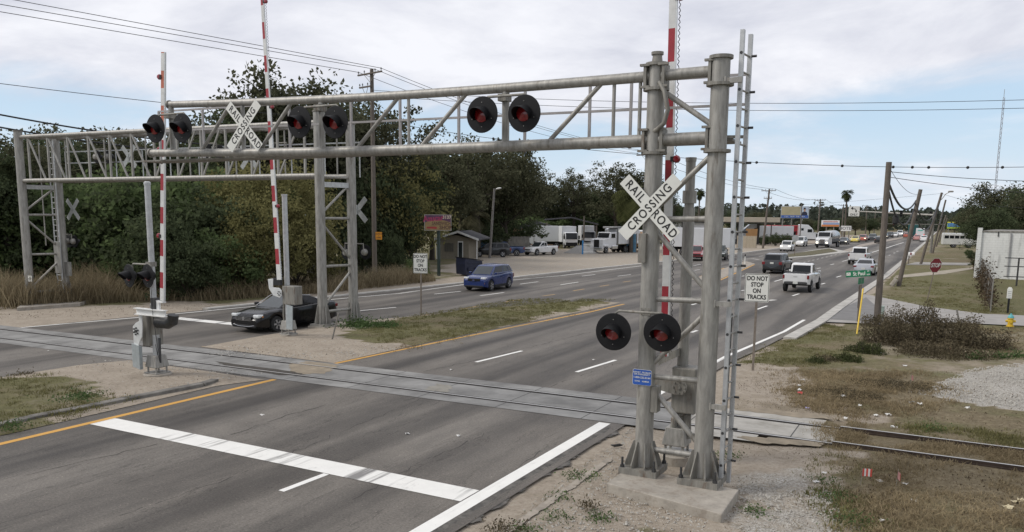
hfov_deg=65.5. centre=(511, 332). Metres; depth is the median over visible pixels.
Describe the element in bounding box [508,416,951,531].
weeds
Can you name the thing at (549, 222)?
bush
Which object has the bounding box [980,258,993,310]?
chain link fence
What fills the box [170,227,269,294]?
bush
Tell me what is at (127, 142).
oak tree
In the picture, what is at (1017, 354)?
weed clump
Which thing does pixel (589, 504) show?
weed clump
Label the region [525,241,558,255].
pickup truck
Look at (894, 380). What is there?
dark weeds
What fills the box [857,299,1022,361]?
scrub bush
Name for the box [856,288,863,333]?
guy guard
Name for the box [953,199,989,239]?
oak tree
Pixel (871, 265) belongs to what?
sedan
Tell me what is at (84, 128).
power cable
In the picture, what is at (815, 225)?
oak tree
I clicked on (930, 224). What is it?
power cable
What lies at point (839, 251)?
median island kerb
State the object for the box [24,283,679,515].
road cracks
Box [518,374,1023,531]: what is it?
straw
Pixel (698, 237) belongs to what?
trailer
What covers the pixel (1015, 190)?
oak tree
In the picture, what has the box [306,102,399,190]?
oak tree
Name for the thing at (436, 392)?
rail
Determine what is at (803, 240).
suv
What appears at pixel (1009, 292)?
marker post
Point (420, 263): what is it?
track sign
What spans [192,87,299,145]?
oak tree
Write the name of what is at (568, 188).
oak tree
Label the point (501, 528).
weed clump
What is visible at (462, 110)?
power cable
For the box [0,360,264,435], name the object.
median
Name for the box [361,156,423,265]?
bush
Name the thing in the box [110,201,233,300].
bush
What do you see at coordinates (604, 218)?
bush
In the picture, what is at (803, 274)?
pickup truck
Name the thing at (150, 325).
crossing gate
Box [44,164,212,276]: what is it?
bush
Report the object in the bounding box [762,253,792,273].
suv
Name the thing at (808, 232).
semi truck
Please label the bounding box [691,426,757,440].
crossing panel
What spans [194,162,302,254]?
bush
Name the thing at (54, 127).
oak tree
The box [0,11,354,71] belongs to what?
power cable
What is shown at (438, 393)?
flangeway
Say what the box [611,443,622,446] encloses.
rubber strip
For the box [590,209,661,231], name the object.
bush
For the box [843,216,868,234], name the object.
oak tree
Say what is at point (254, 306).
edge line
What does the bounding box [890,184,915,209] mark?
power cable
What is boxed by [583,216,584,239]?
utility pole
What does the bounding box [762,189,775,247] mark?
utility pole
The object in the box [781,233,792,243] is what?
bush
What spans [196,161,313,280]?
bush
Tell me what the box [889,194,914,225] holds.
power cable
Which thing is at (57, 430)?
yellow line
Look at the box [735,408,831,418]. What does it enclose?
sand patch
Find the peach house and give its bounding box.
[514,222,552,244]
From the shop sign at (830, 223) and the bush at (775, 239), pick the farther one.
the shop sign at (830, 223)
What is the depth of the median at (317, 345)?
32.30 m
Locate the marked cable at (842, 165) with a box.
[387,122,1008,168]
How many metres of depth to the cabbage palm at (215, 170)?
60.65 m
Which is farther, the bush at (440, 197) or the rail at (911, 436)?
the bush at (440, 197)
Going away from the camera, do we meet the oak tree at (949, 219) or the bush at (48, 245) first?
the bush at (48, 245)
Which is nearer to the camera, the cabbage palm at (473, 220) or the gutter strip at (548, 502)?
the gutter strip at (548, 502)
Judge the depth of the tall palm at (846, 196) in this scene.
227.81 m
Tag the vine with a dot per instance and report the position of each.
(980, 280)
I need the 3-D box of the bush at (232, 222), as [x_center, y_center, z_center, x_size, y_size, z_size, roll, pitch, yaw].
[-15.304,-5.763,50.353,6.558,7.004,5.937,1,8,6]
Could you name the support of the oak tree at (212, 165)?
on the ground at (750, 465)
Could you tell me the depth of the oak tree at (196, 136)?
74.01 m
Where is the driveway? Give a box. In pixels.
[906,262,970,264]
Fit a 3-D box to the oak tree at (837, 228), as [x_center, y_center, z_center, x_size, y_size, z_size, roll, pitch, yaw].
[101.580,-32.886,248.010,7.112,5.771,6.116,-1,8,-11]
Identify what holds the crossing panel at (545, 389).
on the road
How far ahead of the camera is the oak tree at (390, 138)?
75.90 m
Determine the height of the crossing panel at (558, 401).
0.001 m
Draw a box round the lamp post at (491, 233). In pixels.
[488,187,500,257]
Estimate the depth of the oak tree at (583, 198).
164.49 m
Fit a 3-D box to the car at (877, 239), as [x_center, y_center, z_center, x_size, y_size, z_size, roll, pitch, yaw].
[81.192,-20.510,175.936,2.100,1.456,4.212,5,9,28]
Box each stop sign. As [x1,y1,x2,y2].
[792,235,798,254]
[927,258,941,299]
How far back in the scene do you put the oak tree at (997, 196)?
108.20 m
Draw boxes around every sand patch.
[289,361,337,374]
[426,384,452,391]
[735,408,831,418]
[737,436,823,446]
[833,420,849,430]
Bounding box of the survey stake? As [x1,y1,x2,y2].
[332,314,338,338]
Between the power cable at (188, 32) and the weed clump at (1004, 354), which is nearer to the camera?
the weed clump at (1004, 354)
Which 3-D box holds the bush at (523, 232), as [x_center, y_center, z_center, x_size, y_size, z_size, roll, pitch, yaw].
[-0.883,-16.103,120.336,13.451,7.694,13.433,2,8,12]
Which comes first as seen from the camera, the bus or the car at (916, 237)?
the bus
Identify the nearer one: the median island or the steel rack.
the steel rack
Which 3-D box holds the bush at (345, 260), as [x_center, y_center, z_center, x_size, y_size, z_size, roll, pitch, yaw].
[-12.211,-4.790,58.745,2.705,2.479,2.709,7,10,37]
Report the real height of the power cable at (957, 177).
0.453 m
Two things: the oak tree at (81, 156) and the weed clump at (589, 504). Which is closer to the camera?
the weed clump at (589, 504)
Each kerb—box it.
[0,382,203,426]
[199,379,218,385]
[203,231,904,309]
[783,231,936,338]
[789,248,847,257]
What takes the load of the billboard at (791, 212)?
on the ground at (750, 465)
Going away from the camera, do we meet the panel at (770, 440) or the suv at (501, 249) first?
the panel at (770, 440)
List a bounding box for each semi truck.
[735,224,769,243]
[788,224,817,241]
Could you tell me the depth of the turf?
28.21 m
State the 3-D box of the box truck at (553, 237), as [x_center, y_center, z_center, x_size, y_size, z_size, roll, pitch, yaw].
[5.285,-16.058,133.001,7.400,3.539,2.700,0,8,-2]
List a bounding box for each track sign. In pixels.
[413,253,427,314]
[744,273,769,370]
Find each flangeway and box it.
[1,337,831,444]
[2,328,834,428]
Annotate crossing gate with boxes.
[117,52,178,376]
[261,0,302,335]
[655,0,697,466]
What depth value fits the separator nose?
79.02 m
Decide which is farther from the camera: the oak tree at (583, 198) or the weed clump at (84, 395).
the oak tree at (583, 198)
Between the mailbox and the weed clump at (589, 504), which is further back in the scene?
the mailbox
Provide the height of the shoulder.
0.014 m
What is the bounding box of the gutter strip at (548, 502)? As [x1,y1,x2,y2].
[502,458,611,531]
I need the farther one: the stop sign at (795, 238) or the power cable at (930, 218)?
the stop sign at (795, 238)
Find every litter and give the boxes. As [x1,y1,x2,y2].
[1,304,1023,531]
[1002,504,1013,508]
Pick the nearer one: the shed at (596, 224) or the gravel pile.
the gravel pile
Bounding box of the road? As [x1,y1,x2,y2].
[0,229,934,531]
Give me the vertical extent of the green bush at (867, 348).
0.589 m
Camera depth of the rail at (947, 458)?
16.89 m
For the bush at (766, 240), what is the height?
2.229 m
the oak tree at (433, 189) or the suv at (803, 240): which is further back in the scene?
the suv at (803, 240)
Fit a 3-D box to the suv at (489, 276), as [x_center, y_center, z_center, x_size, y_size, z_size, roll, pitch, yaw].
[-1.594,-3.898,55.342,2.180,1.724,4.561,5,9,26]
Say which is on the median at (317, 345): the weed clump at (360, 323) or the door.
the weed clump at (360, 323)
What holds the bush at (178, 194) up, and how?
on the ground at (750, 465)
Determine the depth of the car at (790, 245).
127.01 m
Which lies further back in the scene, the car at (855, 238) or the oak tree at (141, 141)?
the car at (855, 238)
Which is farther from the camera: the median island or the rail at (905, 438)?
the median island
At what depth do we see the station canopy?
156.91 m
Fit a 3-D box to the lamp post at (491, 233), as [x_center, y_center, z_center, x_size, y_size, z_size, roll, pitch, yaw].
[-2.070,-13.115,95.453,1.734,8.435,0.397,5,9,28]
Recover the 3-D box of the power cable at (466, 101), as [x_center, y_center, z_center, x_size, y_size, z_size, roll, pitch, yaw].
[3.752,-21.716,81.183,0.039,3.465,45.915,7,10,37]
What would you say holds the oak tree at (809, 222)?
on the ground at (750, 465)
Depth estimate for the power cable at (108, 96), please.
49.72 m
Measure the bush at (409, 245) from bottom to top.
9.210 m
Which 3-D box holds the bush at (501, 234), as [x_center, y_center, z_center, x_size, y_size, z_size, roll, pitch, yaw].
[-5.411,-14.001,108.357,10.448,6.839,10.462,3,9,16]
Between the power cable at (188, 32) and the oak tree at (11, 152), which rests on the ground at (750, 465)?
the oak tree at (11, 152)
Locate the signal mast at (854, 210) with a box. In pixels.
[848,206,933,252]
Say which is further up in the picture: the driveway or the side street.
the driveway
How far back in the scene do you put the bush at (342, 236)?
68.91 m
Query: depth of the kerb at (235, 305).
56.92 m
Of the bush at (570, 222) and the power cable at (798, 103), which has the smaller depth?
the power cable at (798, 103)
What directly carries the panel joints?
on the crossing panel at (558, 401)
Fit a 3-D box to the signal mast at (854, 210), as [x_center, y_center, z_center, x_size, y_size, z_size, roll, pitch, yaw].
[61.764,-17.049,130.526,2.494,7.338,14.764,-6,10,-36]
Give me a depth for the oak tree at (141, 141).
71.56 m
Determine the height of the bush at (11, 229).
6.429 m
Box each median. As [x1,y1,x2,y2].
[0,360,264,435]
[203,301,617,362]
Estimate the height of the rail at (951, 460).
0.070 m
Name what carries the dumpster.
on the ground at (750, 465)
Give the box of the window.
[444,243,453,251]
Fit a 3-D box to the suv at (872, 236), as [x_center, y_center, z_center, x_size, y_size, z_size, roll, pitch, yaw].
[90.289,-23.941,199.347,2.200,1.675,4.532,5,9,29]
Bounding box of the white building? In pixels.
[973,228,1023,279]
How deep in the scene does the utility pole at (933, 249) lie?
122.78 m
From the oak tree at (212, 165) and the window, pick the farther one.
the window
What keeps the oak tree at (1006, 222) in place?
on the ground at (750, 465)
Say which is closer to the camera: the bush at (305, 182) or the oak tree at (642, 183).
the bush at (305, 182)
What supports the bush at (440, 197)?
on the ground at (750, 465)
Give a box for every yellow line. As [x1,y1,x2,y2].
[0,379,275,444]
[336,265,752,363]
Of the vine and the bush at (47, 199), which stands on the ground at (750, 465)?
the bush at (47, 199)
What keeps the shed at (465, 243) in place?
on the ground at (750, 465)
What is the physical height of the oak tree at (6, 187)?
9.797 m
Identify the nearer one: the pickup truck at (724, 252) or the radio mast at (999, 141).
the pickup truck at (724, 252)
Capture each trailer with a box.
[662,227,730,254]
[759,226,793,238]
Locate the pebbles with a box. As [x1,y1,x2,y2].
[78,338,1023,531]
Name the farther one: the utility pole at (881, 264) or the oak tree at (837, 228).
the oak tree at (837, 228)
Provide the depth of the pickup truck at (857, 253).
90.74 m
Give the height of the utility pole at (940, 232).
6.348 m
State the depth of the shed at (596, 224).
134.31 m
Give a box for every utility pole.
[357,67,381,274]
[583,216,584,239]
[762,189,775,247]
[799,204,801,235]
[814,199,825,232]
[841,204,847,236]
[874,162,891,320]
[890,189,921,285]
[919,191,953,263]
[932,200,945,252]
[935,215,946,246]
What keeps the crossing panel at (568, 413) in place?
on the road
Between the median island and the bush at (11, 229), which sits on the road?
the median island
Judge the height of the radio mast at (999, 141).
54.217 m
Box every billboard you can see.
[781,206,808,225]
[947,222,957,232]
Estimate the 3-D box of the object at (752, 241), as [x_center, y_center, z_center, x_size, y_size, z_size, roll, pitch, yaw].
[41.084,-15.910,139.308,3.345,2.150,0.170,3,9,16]
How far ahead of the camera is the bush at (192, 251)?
45.65 m
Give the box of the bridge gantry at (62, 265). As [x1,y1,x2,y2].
[12,110,370,327]
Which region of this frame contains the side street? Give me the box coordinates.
[827,294,1023,325]
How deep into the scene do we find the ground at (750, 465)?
20.46 m
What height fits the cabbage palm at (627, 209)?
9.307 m
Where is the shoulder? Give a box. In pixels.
[432,426,618,531]
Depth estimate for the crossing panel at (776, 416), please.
20.32 m
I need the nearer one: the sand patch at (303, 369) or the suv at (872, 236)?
the sand patch at (303, 369)
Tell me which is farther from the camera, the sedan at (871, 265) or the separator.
the separator
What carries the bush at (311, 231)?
on the ground at (750, 465)
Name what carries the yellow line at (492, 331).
on the road
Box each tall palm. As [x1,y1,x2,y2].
[695,188,705,215]
[841,190,854,236]
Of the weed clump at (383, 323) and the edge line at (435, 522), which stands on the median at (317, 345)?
the weed clump at (383, 323)
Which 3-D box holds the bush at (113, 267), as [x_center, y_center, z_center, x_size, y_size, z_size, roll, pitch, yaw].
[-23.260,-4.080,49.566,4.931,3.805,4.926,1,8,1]
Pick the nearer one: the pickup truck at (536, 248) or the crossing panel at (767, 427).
the crossing panel at (767, 427)
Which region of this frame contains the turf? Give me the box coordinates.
[0,277,1023,531]
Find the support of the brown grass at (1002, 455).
on the ground at (750, 465)
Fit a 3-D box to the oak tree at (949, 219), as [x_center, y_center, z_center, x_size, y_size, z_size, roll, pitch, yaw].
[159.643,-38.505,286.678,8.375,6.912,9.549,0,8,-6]
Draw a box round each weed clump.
[0,411,41,432]
[6,367,35,376]
[27,386,130,404]
[323,313,387,329]
[363,318,404,328]
[475,514,540,531]
[573,494,600,511]
[965,348,988,359]
[987,349,1015,359]
[1003,347,1023,357]
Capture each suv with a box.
[464,263,513,290]
[478,242,511,256]
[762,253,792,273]
[795,236,807,246]
[859,234,867,241]
[867,234,876,239]
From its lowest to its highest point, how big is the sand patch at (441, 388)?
0.001 m
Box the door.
[458,241,462,256]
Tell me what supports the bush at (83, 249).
on the ground at (750, 465)
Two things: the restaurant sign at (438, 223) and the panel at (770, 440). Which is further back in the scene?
the restaurant sign at (438, 223)
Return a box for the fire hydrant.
[1005,313,1015,326]
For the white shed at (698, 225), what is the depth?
172.07 m
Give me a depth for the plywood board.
140.69 m
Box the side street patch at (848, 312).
[831,298,874,320]
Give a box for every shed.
[434,230,489,258]
[545,217,598,237]
[676,223,703,227]
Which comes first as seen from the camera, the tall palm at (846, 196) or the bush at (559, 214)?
the bush at (559, 214)
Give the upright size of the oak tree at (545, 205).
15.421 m
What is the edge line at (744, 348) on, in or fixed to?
on the road
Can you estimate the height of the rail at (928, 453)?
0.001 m
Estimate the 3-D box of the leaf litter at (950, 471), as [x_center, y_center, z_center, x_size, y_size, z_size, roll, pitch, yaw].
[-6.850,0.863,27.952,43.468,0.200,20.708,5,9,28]
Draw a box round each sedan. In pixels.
[231,294,337,331]
[853,258,877,274]
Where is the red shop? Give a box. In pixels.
[766,225,797,235]
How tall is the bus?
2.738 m
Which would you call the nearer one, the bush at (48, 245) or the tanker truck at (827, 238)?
the bush at (48, 245)
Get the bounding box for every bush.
[0,183,97,281]
[0,191,51,276]
[0,205,47,278]
[14,162,175,278]
[17,198,104,280]
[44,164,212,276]
[47,169,171,291]
[72,246,106,276]
[97,237,159,292]
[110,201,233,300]
[112,173,244,241]
[136,183,270,287]
[151,166,310,282]
[155,229,235,299]
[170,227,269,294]
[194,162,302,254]
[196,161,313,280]
[206,186,315,290]
[212,219,283,289]
[223,158,345,285]
[251,159,346,278]
[257,195,339,284]
[289,179,386,268]
[289,220,344,279]
[327,254,360,280]
[331,157,403,270]
[339,206,382,271]
[357,155,458,268]
[358,197,401,268]
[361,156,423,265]
[377,173,431,268]
[377,229,408,269]
[379,157,459,261]
[402,259,430,275]
[445,210,517,246]
[483,212,549,237]
[508,211,554,231]
[512,215,566,231]
[544,207,604,241]
[556,215,600,241]
[558,208,622,235]
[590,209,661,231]
[759,234,770,244]
[768,233,784,245]
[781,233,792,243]
[803,340,888,363]
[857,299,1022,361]
[966,250,975,260]
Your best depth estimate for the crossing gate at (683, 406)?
16.05 m
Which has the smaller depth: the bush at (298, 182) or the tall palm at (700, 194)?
the bush at (298, 182)
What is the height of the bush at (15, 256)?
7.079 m
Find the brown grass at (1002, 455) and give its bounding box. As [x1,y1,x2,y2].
[379,304,1023,531]
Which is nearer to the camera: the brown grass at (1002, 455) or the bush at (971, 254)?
the brown grass at (1002, 455)
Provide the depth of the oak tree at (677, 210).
153.99 m
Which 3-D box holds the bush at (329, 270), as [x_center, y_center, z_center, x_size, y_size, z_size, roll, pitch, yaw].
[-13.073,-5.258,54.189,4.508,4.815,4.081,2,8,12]
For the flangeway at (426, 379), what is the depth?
24.35 m
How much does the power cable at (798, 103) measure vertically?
2.491 m
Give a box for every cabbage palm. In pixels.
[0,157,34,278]
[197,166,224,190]
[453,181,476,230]
[457,204,490,232]
[610,190,640,252]
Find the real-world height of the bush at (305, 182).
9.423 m
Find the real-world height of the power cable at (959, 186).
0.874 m
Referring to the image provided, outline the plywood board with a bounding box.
[746,229,757,236]
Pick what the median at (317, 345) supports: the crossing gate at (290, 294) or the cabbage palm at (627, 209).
the crossing gate at (290, 294)
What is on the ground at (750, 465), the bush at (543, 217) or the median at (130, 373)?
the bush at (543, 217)
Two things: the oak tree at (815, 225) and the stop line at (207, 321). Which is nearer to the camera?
the stop line at (207, 321)
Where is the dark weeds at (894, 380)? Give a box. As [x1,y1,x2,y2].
[802,353,941,402]
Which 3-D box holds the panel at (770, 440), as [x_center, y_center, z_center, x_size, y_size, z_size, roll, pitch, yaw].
[6.037,2.459,18.090,2.055,0.001,0.582,2,8,10]
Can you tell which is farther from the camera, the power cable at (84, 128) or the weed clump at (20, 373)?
the power cable at (84, 128)
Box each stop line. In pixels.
[92,418,478,500]
[178,317,286,330]
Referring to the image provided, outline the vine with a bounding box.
[970,243,1003,310]
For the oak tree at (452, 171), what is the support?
on the ground at (750, 465)
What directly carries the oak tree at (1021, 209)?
on the ground at (750, 465)
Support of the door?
in the shed at (465, 243)
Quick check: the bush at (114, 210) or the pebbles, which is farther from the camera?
the bush at (114, 210)
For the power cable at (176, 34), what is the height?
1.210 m
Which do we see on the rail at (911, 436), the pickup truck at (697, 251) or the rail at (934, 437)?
the rail at (934, 437)
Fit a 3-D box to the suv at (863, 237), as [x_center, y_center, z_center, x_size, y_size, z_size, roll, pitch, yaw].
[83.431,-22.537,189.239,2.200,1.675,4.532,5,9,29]
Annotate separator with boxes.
[843,237,906,251]
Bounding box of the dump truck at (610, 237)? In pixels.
[591,226,640,252]
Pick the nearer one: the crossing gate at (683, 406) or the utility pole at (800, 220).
the crossing gate at (683, 406)
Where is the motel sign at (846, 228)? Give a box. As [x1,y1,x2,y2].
[839,226,852,238]
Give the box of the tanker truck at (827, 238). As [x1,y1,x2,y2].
[815,230,839,247]
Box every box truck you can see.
[523,226,561,246]
[558,226,579,247]
[578,225,594,244]
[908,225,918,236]
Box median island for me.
[788,248,836,256]
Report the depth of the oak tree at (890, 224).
322.75 m
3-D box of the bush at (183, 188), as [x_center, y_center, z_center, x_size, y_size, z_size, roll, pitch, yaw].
[-20.781,-7.339,56.250,11.686,9.018,11.672,-6,11,-39]
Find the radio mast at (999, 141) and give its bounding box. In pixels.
[994,89,1004,192]
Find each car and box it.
[780,240,795,250]
[839,237,849,244]
[850,236,860,241]
[874,236,879,242]
[913,235,920,239]
[919,235,926,240]
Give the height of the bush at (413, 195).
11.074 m
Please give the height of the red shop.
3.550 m
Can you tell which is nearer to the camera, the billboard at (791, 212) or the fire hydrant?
the fire hydrant
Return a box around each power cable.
[0,4,371,68]
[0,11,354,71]
[0,83,353,120]
[0,114,249,147]
[0,126,148,148]
[16,0,378,67]
[359,72,631,152]
[375,90,1009,103]
[378,70,636,150]
[382,68,636,149]
[424,99,1018,110]
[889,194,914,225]
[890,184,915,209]
[891,177,1023,192]
[895,172,1015,180]
[916,211,936,229]
[918,206,937,220]
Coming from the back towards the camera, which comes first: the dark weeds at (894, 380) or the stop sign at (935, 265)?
the stop sign at (935, 265)
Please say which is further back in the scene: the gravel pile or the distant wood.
the distant wood
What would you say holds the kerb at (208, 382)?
on the ground at (750, 465)
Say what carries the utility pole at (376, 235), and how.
on the ground at (750, 465)
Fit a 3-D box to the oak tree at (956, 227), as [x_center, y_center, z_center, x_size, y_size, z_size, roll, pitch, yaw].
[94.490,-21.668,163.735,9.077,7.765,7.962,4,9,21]
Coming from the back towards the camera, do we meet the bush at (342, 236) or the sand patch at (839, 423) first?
the bush at (342, 236)
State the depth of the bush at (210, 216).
49.62 m
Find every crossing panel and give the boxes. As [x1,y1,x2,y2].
[0,325,670,405]
[0,330,692,420]
[0,338,670,428]
[691,414,836,440]
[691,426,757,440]
[715,408,825,423]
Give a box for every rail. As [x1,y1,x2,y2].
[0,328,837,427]
[0,337,830,442]
[4,329,839,428]
[832,441,1023,469]
[832,445,1023,471]
[833,441,1023,466]
[840,426,1023,451]
[841,426,1023,448]
[854,431,1000,449]
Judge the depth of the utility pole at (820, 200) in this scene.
189.33 m
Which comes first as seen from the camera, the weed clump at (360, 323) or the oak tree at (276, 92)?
the weed clump at (360, 323)
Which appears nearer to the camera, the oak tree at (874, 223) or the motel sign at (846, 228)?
the motel sign at (846, 228)
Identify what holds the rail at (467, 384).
on the ground at (750, 465)
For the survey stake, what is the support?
on the median at (317, 345)
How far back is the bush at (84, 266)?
52.12 m
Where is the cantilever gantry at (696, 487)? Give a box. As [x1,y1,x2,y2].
[140,29,756,522]
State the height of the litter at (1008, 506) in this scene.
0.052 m
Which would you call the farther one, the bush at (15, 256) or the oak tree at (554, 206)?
the oak tree at (554, 206)
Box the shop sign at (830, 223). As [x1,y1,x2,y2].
[821,220,839,230]
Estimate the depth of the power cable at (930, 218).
73.38 m
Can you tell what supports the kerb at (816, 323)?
on the ground at (750, 465)
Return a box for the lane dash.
[279,260,845,491]
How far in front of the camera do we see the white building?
69.94 m
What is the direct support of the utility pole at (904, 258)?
on the ground at (750, 465)
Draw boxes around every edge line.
[21,266,636,327]
[409,422,609,531]
[661,320,804,393]
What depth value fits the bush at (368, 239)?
69.60 m
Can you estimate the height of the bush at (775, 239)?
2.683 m
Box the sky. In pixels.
[0,0,1023,212]
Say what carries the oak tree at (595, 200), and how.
on the ground at (750, 465)
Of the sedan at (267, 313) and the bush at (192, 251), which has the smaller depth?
the sedan at (267, 313)
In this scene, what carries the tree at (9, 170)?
on the ground at (750, 465)
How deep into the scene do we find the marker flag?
15.16 m
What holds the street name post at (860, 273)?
on the ground at (750, 465)
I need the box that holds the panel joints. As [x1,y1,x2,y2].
[3,329,798,436]
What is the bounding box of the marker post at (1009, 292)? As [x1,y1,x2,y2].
[1007,287,1012,312]
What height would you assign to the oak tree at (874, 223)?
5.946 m
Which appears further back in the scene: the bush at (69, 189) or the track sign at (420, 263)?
the bush at (69, 189)
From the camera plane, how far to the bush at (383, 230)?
70.73 m
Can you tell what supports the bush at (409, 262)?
on the ground at (750, 465)
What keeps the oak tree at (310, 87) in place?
on the ground at (750, 465)
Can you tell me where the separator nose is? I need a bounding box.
[692,261,754,279]
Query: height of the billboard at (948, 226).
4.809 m
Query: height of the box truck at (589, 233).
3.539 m
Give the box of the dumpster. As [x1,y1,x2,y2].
[456,257,482,274]
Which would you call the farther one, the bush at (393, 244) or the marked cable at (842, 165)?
the bush at (393, 244)
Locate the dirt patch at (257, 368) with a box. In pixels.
[216,361,301,374]
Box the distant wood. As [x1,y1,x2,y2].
[678,201,962,231]
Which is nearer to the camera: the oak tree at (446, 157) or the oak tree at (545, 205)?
the oak tree at (446, 157)
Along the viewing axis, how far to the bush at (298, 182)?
53.70 m
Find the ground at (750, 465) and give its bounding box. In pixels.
[0,219,1023,531]
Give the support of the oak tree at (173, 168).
on the ground at (750, 465)
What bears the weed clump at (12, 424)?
on the median at (130, 373)
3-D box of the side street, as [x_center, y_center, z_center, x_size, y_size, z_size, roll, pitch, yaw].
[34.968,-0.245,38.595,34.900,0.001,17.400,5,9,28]
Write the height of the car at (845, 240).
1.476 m
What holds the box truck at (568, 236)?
on the ground at (750, 465)
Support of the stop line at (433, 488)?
on the road
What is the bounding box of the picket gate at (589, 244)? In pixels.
[582,240,592,253]
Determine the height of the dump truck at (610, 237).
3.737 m
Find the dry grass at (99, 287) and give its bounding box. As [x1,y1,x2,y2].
[0,257,437,309]
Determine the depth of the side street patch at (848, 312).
43.71 m
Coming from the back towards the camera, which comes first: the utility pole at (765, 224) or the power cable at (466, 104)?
the utility pole at (765, 224)
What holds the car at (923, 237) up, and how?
on the road
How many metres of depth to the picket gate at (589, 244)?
109.51 m
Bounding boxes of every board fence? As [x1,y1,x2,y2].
[496,236,529,246]
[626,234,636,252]
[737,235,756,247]
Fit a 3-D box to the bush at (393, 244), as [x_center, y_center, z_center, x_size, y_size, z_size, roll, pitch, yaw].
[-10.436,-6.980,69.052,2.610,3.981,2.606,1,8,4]
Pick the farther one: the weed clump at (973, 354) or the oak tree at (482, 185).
the oak tree at (482, 185)
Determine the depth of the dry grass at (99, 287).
46.08 m
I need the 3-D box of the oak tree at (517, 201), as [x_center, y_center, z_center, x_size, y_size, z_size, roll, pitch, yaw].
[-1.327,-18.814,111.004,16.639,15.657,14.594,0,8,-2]
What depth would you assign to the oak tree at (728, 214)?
224.07 m
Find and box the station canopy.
[673,217,779,243]
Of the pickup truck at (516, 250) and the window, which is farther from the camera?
the pickup truck at (516, 250)
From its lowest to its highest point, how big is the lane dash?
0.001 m
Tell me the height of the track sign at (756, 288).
3.320 m
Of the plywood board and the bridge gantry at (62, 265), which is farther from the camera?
the plywood board
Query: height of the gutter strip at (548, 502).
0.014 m
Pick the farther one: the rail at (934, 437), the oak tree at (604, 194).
the oak tree at (604, 194)
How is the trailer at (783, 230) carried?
on the ground at (750, 465)
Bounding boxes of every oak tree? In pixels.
[0,128,88,197]
[0,143,50,252]
[2,130,101,198]
[3,122,147,176]
[61,127,159,186]
[83,127,182,185]
[126,135,202,188]
[148,114,213,173]
[180,109,310,191]
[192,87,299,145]
[200,59,391,201]
[278,79,385,263]
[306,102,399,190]
[359,101,450,202]
[369,156,451,260]
[406,153,492,259]
[435,139,505,232]
[451,132,527,247]
[472,138,562,242]
[513,164,561,220]
[531,186,575,221]
[551,167,602,225]
[562,182,603,220]
[581,188,613,230]
[583,160,644,244]
[607,168,678,229]
[673,192,682,226]
[695,207,704,215]
[724,209,746,227]
[745,210,771,225]
[795,218,816,228]
[812,220,830,231]
[831,218,846,231]
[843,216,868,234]
[864,218,880,233]
[877,216,897,228]
[943,218,958,232]
[947,181,1023,229]
[947,216,964,232]
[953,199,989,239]
[955,208,1023,249]
[988,187,1023,229]
[1004,188,1023,229]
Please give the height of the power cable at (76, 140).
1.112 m
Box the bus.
[941,233,976,247]
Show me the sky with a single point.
(832, 54)
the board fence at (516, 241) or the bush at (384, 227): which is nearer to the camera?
the bush at (384, 227)
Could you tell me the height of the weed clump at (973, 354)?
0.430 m
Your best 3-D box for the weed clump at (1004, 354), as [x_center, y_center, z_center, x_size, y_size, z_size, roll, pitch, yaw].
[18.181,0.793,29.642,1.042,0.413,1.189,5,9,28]
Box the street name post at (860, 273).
[846,270,870,321]
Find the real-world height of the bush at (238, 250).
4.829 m
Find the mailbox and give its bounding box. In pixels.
[908,252,914,263]
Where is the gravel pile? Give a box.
[564,245,598,253]
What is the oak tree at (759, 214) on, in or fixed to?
on the ground at (750, 465)
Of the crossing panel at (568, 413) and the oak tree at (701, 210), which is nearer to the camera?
the crossing panel at (568, 413)
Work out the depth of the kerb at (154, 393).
21.03 m
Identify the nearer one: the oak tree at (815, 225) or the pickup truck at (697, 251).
the pickup truck at (697, 251)
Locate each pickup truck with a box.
[491,242,524,255]
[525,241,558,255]
[693,245,702,260]
[722,245,727,259]
[783,262,820,291]
[848,247,871,263]
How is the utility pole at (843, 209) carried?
on the ground at (750, 465)
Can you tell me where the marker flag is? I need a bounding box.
[860,468,871,484]
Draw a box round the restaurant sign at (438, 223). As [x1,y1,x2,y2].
[423,214,451,275]
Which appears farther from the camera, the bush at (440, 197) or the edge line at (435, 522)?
the bush at (440, 197)
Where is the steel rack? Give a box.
[1003,257,1023,285]
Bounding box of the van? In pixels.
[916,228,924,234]
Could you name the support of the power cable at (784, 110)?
attached to the utility pole at (376, 235)

